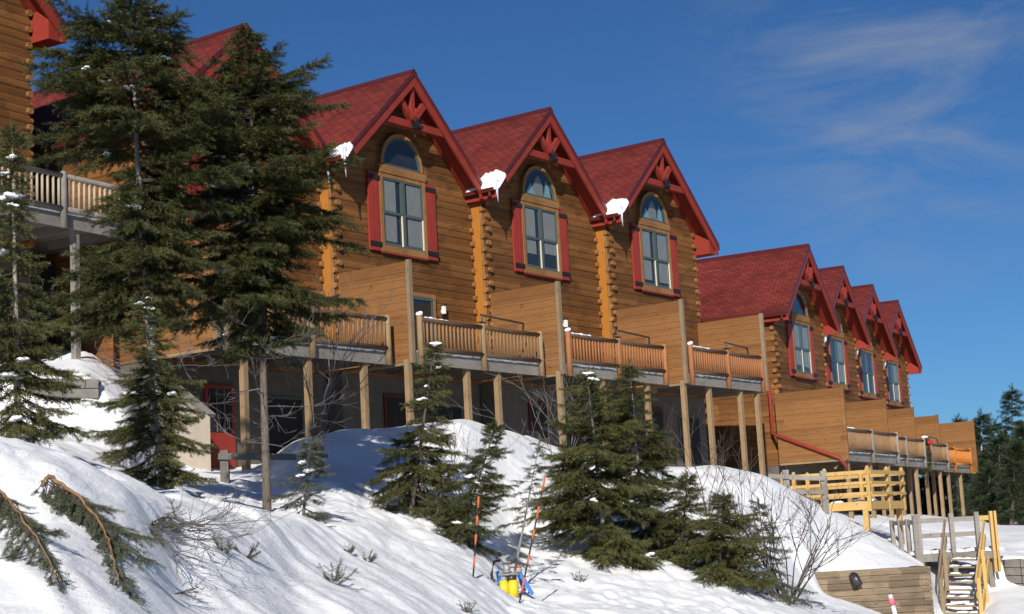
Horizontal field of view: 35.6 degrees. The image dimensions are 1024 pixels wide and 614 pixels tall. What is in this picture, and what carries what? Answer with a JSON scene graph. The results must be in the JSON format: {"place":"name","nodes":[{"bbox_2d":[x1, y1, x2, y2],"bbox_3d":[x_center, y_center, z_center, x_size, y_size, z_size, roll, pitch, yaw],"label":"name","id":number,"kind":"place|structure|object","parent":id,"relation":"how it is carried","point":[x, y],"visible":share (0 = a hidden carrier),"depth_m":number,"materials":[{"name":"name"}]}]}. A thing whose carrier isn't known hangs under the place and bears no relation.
{"place":"outdoors","nodes":[
{"label":"outdoors","id":0,"kind":"place"},
{"bbox_2d":[0,350,1023,613],"bbox_3d":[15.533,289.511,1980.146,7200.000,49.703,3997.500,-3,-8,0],"label":"snow ground","id":1,"kind":"structure","parent":0,"point":[416,566],"depth_m":27.11,"materials":[{"name":"white snow"}]},
{"bbox_2d":[0,490,70,594],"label":"spruce bough","id":2,"kind":"object","parent":1,"relation":"on","point":[27,525],"visible":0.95,"depth_m":12.40,"materials":[{"name":"green plant"}]},
{"bbox_2d":[0,118,96,447],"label":"spruce tree","id":3,"kind":"object","parent":1,"relation":"on","point":[19,360],"visible":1,"depth_m":17.79,"materials":[{"name":"green plant"}]},
{"bbox_2d":[28,378,101,400],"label":"stone wall","id":4,"kind":"structure","parent":1,"relation":"on","point":[90,387],"depth_m":31.81,"materials":[{"name":"beige stone"}]},
{"bbox_2d":[0,0,186,363],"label":"log townhouse","id":5,"kind":"structure","parent":1,"relation":"on","point":[24,24],"depth_m":37.17,"materials":[{"name":"brown wood"}]},
{"bbox_2d":[0,272,12,343],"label":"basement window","id":6,"kind":"structure","parent":5,"relation":"in","point":[8,304],"depth_m":36.30,"materials":[{"name":"black glass"}]},
{"bbox_2d":[29,474,175,613],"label":"spruce bough","id":7,"kind":"object","parent":1,"relation":"on","point":[71,502],"visible":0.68,"depth_m":13.65,"materials":[{"name":"green plant"}]},
{"bbox_2d":[11,0,249,486],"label":"spruce tree","id":8,"kind":"object","parent":1,"relation":"on","point":[106,114],"visible":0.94,"depth_m":25.62,"materials":[{"name":"green plant"}]},
{"bbox_2d":[86,286,221,489],"bbox_3d":[-4.991,1.194,22.173,1.942,3.095,1.576,-3,-8,0],"label":"spruce tree","id":9,"kind":"object","parent":1,"relation":"on","point":[137,428],"visible":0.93,"depth_m":22.10,"materials":[{"name":"green plant"}]},
{"bbox_2d":[148,498,199,538],"bbox_3d":[-3.529,2.136,16.076,0.468,0.529,1.983,-3,-8,0],"label":"spruce bough","id":10,"kind":"object","parent":1,"relation":"on","point":[163,519],"visible":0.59,"depth_m":16.24,"materials":[{"name":"green plant"}]},
{"bbox_2d":[175,577,211,597],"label":"dead branch","id":11,"kind":"object","parent":1,"relation":"on","point":[186,591],"visible":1,"depth_m":14.10,"materials":[{"name":"brown wood"}]},
{"bbox_2d":[173,386,215,470],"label":"wing wall","id":12,"kind":"structure","parent":1,"relation":"on","point":[200,432],"depth_m":35.25,"materials":[{"name":"paint"}]},
{"bbox_2d":[30,22,391,470],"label":"log townhouse","id":13,"kind":"structure","parent":1,"relation":"on","point":[281,391],"depth_m":38.84,"materials":[{"name":"brown wood"}]},
{"bbox_2d":[204,384,235,467],"bbox_3d":[-6.963,2.899,38.105,0.074,2.080,0.950,-9,-10,35],"label":"basement door","id":14,"kind":"structure","parent":13,"relation":"in","point":[219,438],"depth_m":38.13,"materials":[{"name":"red wood"}]},
{"bbox_2d":[203,141,262,228],"bbox_3d":[-6.902,-3.094,39.499,0.120,2.415,2.018,-9,-10,35],"label":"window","id":15,"kind":"structure","parent":13,"relation":"in","point":[248,141],"depth_m":39.37,"materials":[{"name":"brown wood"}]},
{"bbox_2d":[221,275,271,333],"bbox_3d":[-6.843,0.123,38.881,0.070,2.120,2.850,-9,-10,35],"label":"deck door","id":16,"kind":"structure","parent":13,"relation":"in","point":[270,275],"depth_m":39.26,"materials":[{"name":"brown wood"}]},
{"bbox_2d":[268,396,304,452],"bbox_3d":[-5.677,3.091,39.914,0.038,1.700,1.400,-9,-10,35],"label":"basement window","id":17,"kind":"structure","parent":13,"relation":"in","point":[276,437],"depth_m":39.91,"materials":[{"name":"black glass"}]},
{"bbox_2d":[134,481,303,586],"bbox_3d":[-2.821,2.293,15.772,1.366,1.202,3.278,-3,-8,0],"label":"dead branch","id":18,"kind":"object","parent":1,"relation":"on","point":[189,524],"visible":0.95,"depth_m":15.44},
{"bbox_2d":[210,532,234,553],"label":"spruce sprig","id":19,"kind":"object","parent":1,"relation":"on","point":[217,542],"visible":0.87,"depth_m":16.70,"materials":[{"name":"green plant"}]},
{"bbox_2d":[233,542,261,559],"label":"spruce sprig","id":20,"kind":"object","parent":1,"relation":"on","point":[251,555],"visible":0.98,"depth_m":17.27,"materials":[{"name":"green plant"}]},
{"bbox_2d":[165,20,371,511],"bbox_3d":[-4.256,-0.731,27.538,3.781,8.960,3.528,-3,-8,0],"label":"spruce tree","id":21,"kind":"object","parent":1,"relation":"on","point":[278,222],"visible":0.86,"depth_m":27.30,"materials":[{"name":"green plant"}]},
{"bbox_2d":[218,445,327,483],"bbox_3d":[-4.833,3.238,32.386,2.221,0.769,0.210,-3,-8,0],"label":"rail fence","id":22,"kind":"object","parent":1,"relation":"on","point":[225,457],"visible":0.67,"depth_m":32.32,"materials":[{"name":"grey wood"}]},
{"bbox_2d":[264,436,336,523],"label":"spruce tree","id":23,"kind":"object","parent":1,"relation":"on","point":[305,492],"visible":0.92,"depth_m":25.46,"materials":[{"name":"green plant"}]},
{"bbox_2d":[315,558,358,584],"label":"spruce sprig","id":24,"kind":"object","parent":1,"relation":"on","point":[337,576],"visible":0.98,"depth_m":19.55,"materials":[{"name":"green plant"}]},
{"bbox_2d":[272,259,420,450],"bbox_3d":[-3.866,0.918,34.882,3.072,4.505,3.992,-8,-10,29],"label":"bare bush","id":25,"kind":"object","parent":1,"relation":"on","point":[326,397],"visible":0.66,"depth_m":34.95,"materials":[{"name":"brown plant"}]},
{"bbox_2d":[343,542,354,553],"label":"spruce sprig","id":26,"kind":"object","parent":1,"relation":"on","point":[351,549],"visible":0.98,"depth_m":23.07,"materials":[{"name":"green plant"}]},
{"bbox_2d":[362,550,377,562],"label":"spruce sprig","id":27,"kind":"object","parent":1,"relation":"on","point":[371,558],"visible":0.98,"depth_m":23.18,"materials":[{"name":"green plant"}]},
{"bbox_2d":[361,338,467,518],"bbox_3d":[-1.901,2.406,31.193,2.145,3.624,2.222,-3,-8,0],"label":"spruce tree","id":28,"kind":"object","parent":1,"relation":"on","point":[402,485],"visible":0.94,"depth_m":30.89,"materials":[{"name":"green plant"}]},
{"bbox_2d":[306,69,544,432],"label":"log townhouse","id":29,"kind":"structure","parent":1,"relation":"on","point":[397,194],"depth_m":43.55,"materials":[{"name":"brown wood"}]},
{"bbox_2d":[327,142,352,185],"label":"roof snow","id":30,"kind":"structure","parent":29,"relation":"on","point":[345,149],"depth_m":41.42,"materials":[{"name":"white snow"}]},
{"bbox_2d":[383,394,405,427],"bbox_3d":[-3.067,3.372,42.664,0.074,2.080,0.950,-9,-10,35],"label":"basement door","id":31,"kind":"structure","parent":29,"relation":"in","point":[394,416],"depth_m":42.64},
{"bbox_2d":[378,134,422,173],"bbox_3d":[-3.103,-4.310,44.321,0.110,0.975,1.830,-9,-10,35],"label":"arched window","id":32,"kind":"structure","parent":29,"relation":"in","point":[397,151],"depth_m":44.33,"materials":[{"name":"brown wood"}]},
{"bbox_2d":[376,163,428,258],"bbox_3d":[-3.008,-2.620,44.063,0.120,2.415,2.018,-9,-10,35],"label":"window","id":33,"kind":"structure","parent":29,"relation":"in","point":[403,214],"depth_m":44.04,"materials":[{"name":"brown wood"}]},
{"bbox_2d":[413,292,437,350],"bbox_3d":[-2.950,0.598,43.450,0.070,2.120,2.850,-9,-10,35],"label":"deck door","id":34,"kind":"structure","parent":29,"relation":"in","point":[426,303],"depth_m":44.31,"materials":[{"name":"brown wood"}]},
{"bbox_2d":[430,403,462,422],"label":"basement window","id":35,"kind":"structure","parent":29,"relation":"in","point":[457,411],"depth_m":44.63,"materials":[{"name":"black glass"}]},
{"bbox_2d":[405,462,479,529],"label":"spruce tree","id":36,"kind":"object","parent":1,"relation":"on","point":[440,498],"visible":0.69,"depth_m":30.45,"materials":[{"name":"green plant"}]},
{"bbox_2d":[457,600,478,612],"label":"spruce sprig","id":37,"kind":"object","parent":1,"relation":"on","point":[467,608],"visible":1,"depth_m":22.42,"materials":[{"name":"green plant"}]},
{"bbox_2d":[423,410,525,504],"bbox_3d":[-1.096,3.248,33.065,2.356,2.186,1.869,0,-9,-22],"label":"bare bush","id":38,"kind":"object","parent":1,"relation":"on","point":[465,463],"visible":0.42,"depth_m":32.66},
{"bbox_2d":[430,418,519,559],"bbox_3d":[-0.762,3.425,29.900,1.882,2.732,1.493,-3,-8,0],"label":"spruce tree","id":39,"kind":"object","parent":1,"relation":"on","point":[455,525],"visible":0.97,"depth_m":29.79,"materials":[{"name":"green plant"}]},
{"bbox_2d":[472,496,479,576],"bbox_3d":[-0.594,3.827,26.136,0.034,1.432,0.312,4,-11,-38],"label":"bamboo pole","id":40,"kind":"object","parent":1,"relation":"on","point":[475,542],"visible":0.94,"depth_m":26.12,"materials":[{"name":"orange wood"}]},
{"bbox_2d":[335,106,668,454],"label":"log townhouse","id":41,"kind":"structure","parent":1,"relation":"on","point":[536,264],"depth_m":47.89,"materials":[{"name":"brown wood"}]},
{"bbox_2d":[466,169,505,201],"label":"roof snow","id":42,"kind":"structure","parent":41,"relation":"on","point":[495,179],"depth_m":46.11,"materials":[{"name":"white snow"}]},
{"bbox_2d":[520,166,556,200],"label":"arched window","id":43,"kind":"structure","parent":41,"relation":"in","point":[535,181],"depth_m":48.88,"materials":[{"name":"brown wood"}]},
{"bbox_2d":[528,401,549,443],"bbox_3d":[0.828,3.847,47.228,0.074,2.080,0.950,-9,-10,35],"label":"basement door","id":44,"kind":"structure","parent":41,"relation":"in","point":[542,417],"depth_m":47.24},
{"bbox_2d":[518,193,562,278],"bbox_3d":[0.887,-2.146,48.627,0.120,2.415,2.018,-9,-10,35],"label":"window","id":45,"kind":"structure","parent":41,"relation":"in","point":[540,216],"depth_m":48.61,"materials":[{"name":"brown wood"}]},
{"bbox_2d":[566,410,593,454],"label":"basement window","id":46,"kind":"structure","parent":41,"relation":"in","point":[570,439],"depth_m":48.80,"materials":[{"name":"black glass"}]},
{"bbox_2d":[593,198,628,224],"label":"roof snow","id":47,"kind":"structure","parent":41,"relation":"on","point":[619,206],"depth_m":50.67,"materials":[{"name":"white snow"}]},
{"bbox_2d":[490,554,533,596],"bbox_3d":[-0.065,4.787,28.086,0.787,0.877,0.528,0,-9,-17],"label":"snowmaking hydrant","id":48,"kind":"object","parent":1,"relation":"on","point":[509,584],"visible":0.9,"depth_m":27.94,"materials":[{"name":"yellow metal"}]},
{"bbox_2d":[498,434,554,571],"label":"bare shrub","id":49,"kind":"object","parent":1,"relation":"on","point":[518,556],"visible":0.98,"depth_m":29.39,"materials":[{"name":"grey plant"}]},
{"bbox_2d":[519,476,545,602],"bbox_3d":[0.320,3.978,26.612,0.668,2.280,0.036,-6,-9,20],"label":"bamboo pole","id":50,"kind":"object","parent":1,"relation":"on","point":[533,533],"visible":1,"depth_m":26.61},
{"bbox_2d":[447,339,627,469],"bbox_3d":[0.963,2.677,37.083,4.236,3.852,2.921,-11,-12,43],"label":"bare bush","id":51,"kind":"object","parent":1,"relation":"on","point":[549,449],"visible":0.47,"depth_m":36.77,"materials":[{"name":"brown plant"}]},
{"bbox_2d":[529,439,581,521],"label":"spruce tree","id":52,"kind":"object","parent":1,"relation":"on","point":[548,498],"visible":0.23,"depth_m":34.87,"materials":[{"name":"green plant"}]},
{"bbox_2d":[571,571,587,581],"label":"spruce sprig","id":53,"kind":"object","parent":1,"relation":"on","point":[581,577],"visible":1,"depth_m":30.73,"materials":[{"name":"green plant"}]},
{"bbox_2d":[516,366,665,571],"bbox_3d":[1.542,3.377,32.876,3.078,4.428,2.326,-3,-8,0],"label":"spruce tree","id":54,"kind":"object","parent":1,"relation":"on","point":[603,504],"visible":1,"depth_m":32.66,"materials":[{"name":"green plant"}]},
{"bbox_2d":[486,138,768,475],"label":"log townhouse","id":55,"kind":"structure","parent":1,"relation":"on","point":[657,244],"depth_m":52.71,"materials":[{"name":"brown wood"}]},
{"bbox_2d":[637,192,667,223],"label":"arched window","id":56,"kind":"structure","parent":55,"relation":"in","point":[650,207],"depth_m":53.45,"materials":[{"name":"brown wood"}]},
{"bbox_2d":[636,217,673,294],"bbox_3d":[4.780,-1.671,53.193,0.120,2.415,2.018,-9,-10,35],"label":"window","id":57,"kind":"structure","parent":55,"relation":"in","point":[654,237],"depth_m":53.18,"materials":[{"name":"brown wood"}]},
{"bbox_2d":[651,408,666,466],"bbox_3d":[4.723,4.321,51.791,0.074,2.080,0.950,-9,-10,35],"label":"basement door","id":58,"kind":"structure","parent":55,"relation":"in","point":[658,413],"depth_m":51.96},
{"bbox_2d":[678,415,702,466],"bbox_3d":[6.009,4.512,53.598,0.038,1.700,1.400,-9,-10,35],"label":"basement window","id":59,"kind":"structure","parent":55,"relation":"in","point":[696,438],"depth_m":53.75,"materials":[{"name":"black glass"}]},
{"bbox_2d":[587,358,693,561],"bbox_3d":[2.609,3.338,34.090,2.358,4.642,2.129,-5,-9,14],"label":"spruce tree","id":60,"kind":"object","parent":1,"relation":"on","point":[648,467],"visible":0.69,"depth_m":33.97,"materials":[{"name":"green plant"}]},
{"bbox_2d":[648,469,721,567],"bbox_3d":[3.547,4.551,33.751,1.938,2.297,1.747,-3,-8,0],"label":"spruce tree","id":61,"kind":"object","parent":1,"relation":"on","point":[683,505],"visible":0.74,"depth_m":33.61,"materials":[{"name":"green plant"}]},
{"bbox_2d":[639,402,749,517],"bbox_3d":[4.287,3.656,37.847,2.972,2.852,1.767,-3,-8,0],"label":"bare bush","id":62,"kind":"object","parent":1,"relation":"on","point":[719,447],"visible":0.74,"depth_m":37.84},
{"bbox_2d":[666,469,776,575],"bbox_3d":[4.320,4.769,34.187,2.688,2.604,1.426,-3,-8,0],"label":"bare bush","id":63,"kind":"object","parent":1,"relation":"on","point":[742,535],"visible":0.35,"depth_m":34.02,"materials":[{"name":"brown plant"}]},
{"bbox_2d":[666,489,780,592],"bbox_3d":[4.409,4.911,33.065,2.504,2.336,2.199,-3,-8,0],"label":"spruce tree","id":64,"kind":"object","parent":1,"relation":"on","point":[733,549],"visible":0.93,"depth_m":32.91,"materials":[{"name":"green plant"}]},
{"bbox_2d":[666,440,888,602],"bbox_3d":[5.805,4.590,34.214,4.772,3.648,3.984,-3,-8,0],"label":"bare bush","id":65,"kind":"object","parent":1,"relation":"on","point":[807,568],"visible":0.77,"depth_m":34.28,"materials":[{"name":"brown plant"}]},
{"bbox_2d":[744,497,825,608],"bbox_3d":[5.655,5.247,34.081,1.891,2.485,1.572,-3,-8,0],"label":"bush","id":66,"kind":"object","parent":1,"relation":"on","point":[772,592],"visible":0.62,"depth_m":34.05,"materials":[{"name":"green plant"}]},
{"bbox_2d":[695,243,900,518],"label":"log townhouse","id":67,"kind":"structure","parent":1,"relation":"on","point":[805,428],"depth_m":60.09,"materials":[{"name":"brown wood"}]},
{"bbox_2d":[790,290,807,316],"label":"arched window","id":68,"kind":"structure","parent":67,"relation":"in","point":[799,307],"depth_m":62.11,"materials":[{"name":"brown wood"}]},
{"bbox_2d":[789,313,813,378],"bbox_3d":[11.194,1.522,61.653,0.120,2.415,2.018,-8,-10,29],"label":"window","id":69,"kind":"structure","parent":67,"relation":"in","point":[800,327],"depth_m":61.64,"materials":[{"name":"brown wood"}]},
{"bbox_2d":[801,480,811,495],"bbox_3d":[11.182,7.508,60.228,0.074,2.080,0.950,-8,-10,29],"label":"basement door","id":70,"kind":"structure","parent":67,"relation":"in","point":[803,482],"depth_m":60.04,"materials":[{"name":"wood"}]},
{"bbox_2d":[820,486,832,502],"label":"basement window","id":71,"kind":"structure","parent":67,"relation":"in","point":[829,491],"depth_m":62.57,"materials":[{"name":"black glass"}]},
{"bbox_2d":[768,470,829,513],"bbox_3d":[8.109,5.248,45.228,1.665,1.291,0.210,-3,-8,0],"label":"rail fence","id":72,"kind":"object","parent":1,"relation":"on","point":[822,476],"visible":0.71,"depth_m":45.18,"materials":[{"name":"grey wood"}]},
{"bbox_2d":[780,465,906,543],"bbox_3d":[10.196,6.892,48.620,2.892,3.880,3.705,-8,-10,29],"label":"fence","id":73,"kind":"object","parent":1,"relation":"on","point":[867,506],"visible":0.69,"depth_m":47.70,"materials":[{"name":"yellow wood"}]},
{"bbox_2d":[819,265,927,515],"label":"log townhouse","id":74,"kind":"structure","parent":1,"relation":"on","point":[845,344],"depth_m":67.33,"materials":[{"name":"brown wood"}]},
{"bbox_2d":[828,332,847,389],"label":"window","id":75,"kind":"structure","parent":74,"relation":"in","point":[837,361],"depth_m":67.27,"materials":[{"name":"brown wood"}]},
{"bbox_2d":[834,308,842,332],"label":"arched window","id":76,"kind":"structure","parent":74,"relation":"in","point":[837,314],"depth_m":68.04,"materials":[{"name":"brown wood"}]},
{"bbox_2d":[838,481,848,512],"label":"basement door","id":77,"kind":"structure","parent":74,"relation":"in","point":[844,500],"depth_m":65.84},
{"bbox_2d":[853,488,862,513],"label":"basement window","id":78,"kind":"structure","parent":74,"relation":"in","point":[854,489],"depth_m":67.46,"materials":[{"name":"black glass"}]},
{"bbox_2d":[814,566,934,613],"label":"retaining wall","id":79,"kind":"structure","parent":1,"relation":"on","point":[909,588],"depth_m":40.65,"materials":[{"name":"wood"}]},
{"bbox_2d":[888,594,896,613],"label":"slope marker","id":80,"kind":"object","parent":1,"relation":"on","point":[891,600],"visible":1,"depth_m":32.21,"materials":[{"name":"white paint"}]},
{"bbox_2d":[852,284,949,516],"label":"log townhouse","id":81,"kind":"structure","parent":1,"relation":"on","point":[872,369],"depth_m":72.94,"materials":[{"name":"brown wood"}]},
{"bbox_2d":[859,346,876,398],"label":"window","id":82,"kind":"structure","parent":81,"relation":"in","point":[866,354],"depth_m":72.84,"materials":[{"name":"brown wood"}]},
{"bbox_2d":[921,436,932,472],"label":"garland","id":83,"kind":"object","parent":81,"relation":"hanging from","point":[928,444],"visible":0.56,"depth_m":70.05,"materials":[{"name":"green plant"}]},
{"bbox_2d":[880,300,977,516],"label":"log townhouse","id":84,"kind":"structure","parent":1,"relation":"on","point":[958,438],"depth_m":78.98,"materials":[{"name":"brown wood"}]},
{"bbox_2d":[886,360,901,405],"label":"window","id":85,"kind":"structure","parent":84,"relation":"in","point":[892,365],"depth_m":78.43,"materials":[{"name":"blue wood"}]},
{"bbox_2d":[895,485,900,500],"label":"basement door","id":86,"kind":"structure","parent":84,"relation":"in","point":[897,487],"depth_m":76.84,"materials":[{"name":"black"}]},
{"bbox_2d":[907,488,916,513],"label":"basement window","id":87,"kind":"structure","parent":84,"relation":"in","point":[914,494],"depth_m":79.17,"materials":[{"name":"black glass"}]},
{"bbox_2d":[919,475,940,514],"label":"spruce tree","id":88,"kind":"object","parent":1,"relation":"on","point":[921,479],"visible":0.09,"depth_m":85.28,"materials":[{"name":"green plant"}]},
{"bbox_2d":[920,473,961,516],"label":"spruce tree","id":89,"kind":"object","parent":1,"relation":"on","point":[945,491],"visible":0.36,"depth_m":83.11,"materials":[{"name":"green plant"}]},
{"bbox_2d":[889,511,1004,587],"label":"platform","id":90,"kind":"structure","parent":1,"relation":"on","point":[924,557],"depth_m":44.93,"materials":[{"name":"grey wood"}]},
{"bbox_2d":[946,413,971,516],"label":"spruce tree","id":91,"kind":"object","parent":1,"relation":"on","point":[956,491],"visible":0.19,"depth_m":99.02,"materials":[{"name":"green plant"}]},
{"bbox_2d":[937,519,990,613],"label":"stairs","id":92,"kind":"structure","parent":1,"relation":"on","point":[982,567],"depth_m":43.23,"materials":[{"name":"brown"}]},
{"bbox_2d":[953,426,980,515],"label":"spruce tree","id":93,"kind":"object","parent":1,"relation":"on","point":[967,480],"visible":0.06,"depth_m":107.55,"materials":[{"name":"green plant"}]},
{"bbox_2d":[954,407,998,516],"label":"spruce tree","id":94,"kind":"object","parent":1,"relation":"on","point":[983,419],"visible":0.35,"depth_m":95.72,"materials":[{"name":"green plant"}]},
{"bbox_2d":[955,446,998,515],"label":"spruce tree","id":95,"kind":"object","parent":1,"relation":"on","point":[981,455],"visible":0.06,"depth_m":91.57,"materials":[{"name":"green plant"}]},
{"bbox_2d":[959,460,1011,523],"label":"spruce tree","id":96,"kind":"object","parent":1,"relation":"on","point":[985,505],"visible":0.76,"depth_m":75.37,"materials":[{"name":"green plant"}]},
{"bbox_2d":[970,430,1010,515],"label":"spruce tree","id":97,"kind":"object","parent":1,"relation":"on","point":[1000,440],"visible":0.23,"depth_m":89.66,"materials":[{"name":"green plant"}]},
{"bbox_2d":[979,418,1003,465],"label":"spruce tree","id":98,"kind":"object","parent":1,"relation":"on","point":[995,429],"visible":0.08,"depth_m":111.83,"materials":[{"name":"green plant"}]},
{"bbox_2d":[984,462,1023,519],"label":"spruce tree","id":99,"kind":"object","parent":1,"relation":"on","point":[1021,505],"visible":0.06,"depth_m":85.10,"materials":[{"name":"green plant"}]},
{"bbox_2d":[986,434,1023,524],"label":"spruce tree","id":100,"kind":"object","parent":1,"relation":"on","point":[1007,460],"visible":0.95,"depth_m":71.40,"materials":[{"name":"green plant"}]},
{"bbox_2d":[986,383,1023,493],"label":"spruce tree","id":101,"kind":"object","parent":1,"relation":"on","point":[1008,395],"visible":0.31,"depth_m":97.94,"materials":[{"name":"green plant"}]},
{"bbox_2d":[1001,559,1023,585],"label":"stone wall","id":102,"kind":"structure","parent":1,"relation":"on","point":[1013,570],"depth_m":45.00,"materials":[{"name":"beige stone"}]},
{"bbox_2d":[1006,419,1023,507],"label":"spruce tree","id":103,"kind":"object","parent":1,"relation":"on","point":[1019,430],"visible":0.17,"depth_m":87.81,"materials":[{"name":"green plant"}]},
{"bbox_2d":[30,0,1023,514],"label":"sky","id":104,"kind":"structure","parent":0,"point":[885,138],"materials":[{"name":"blue"}]}
]}

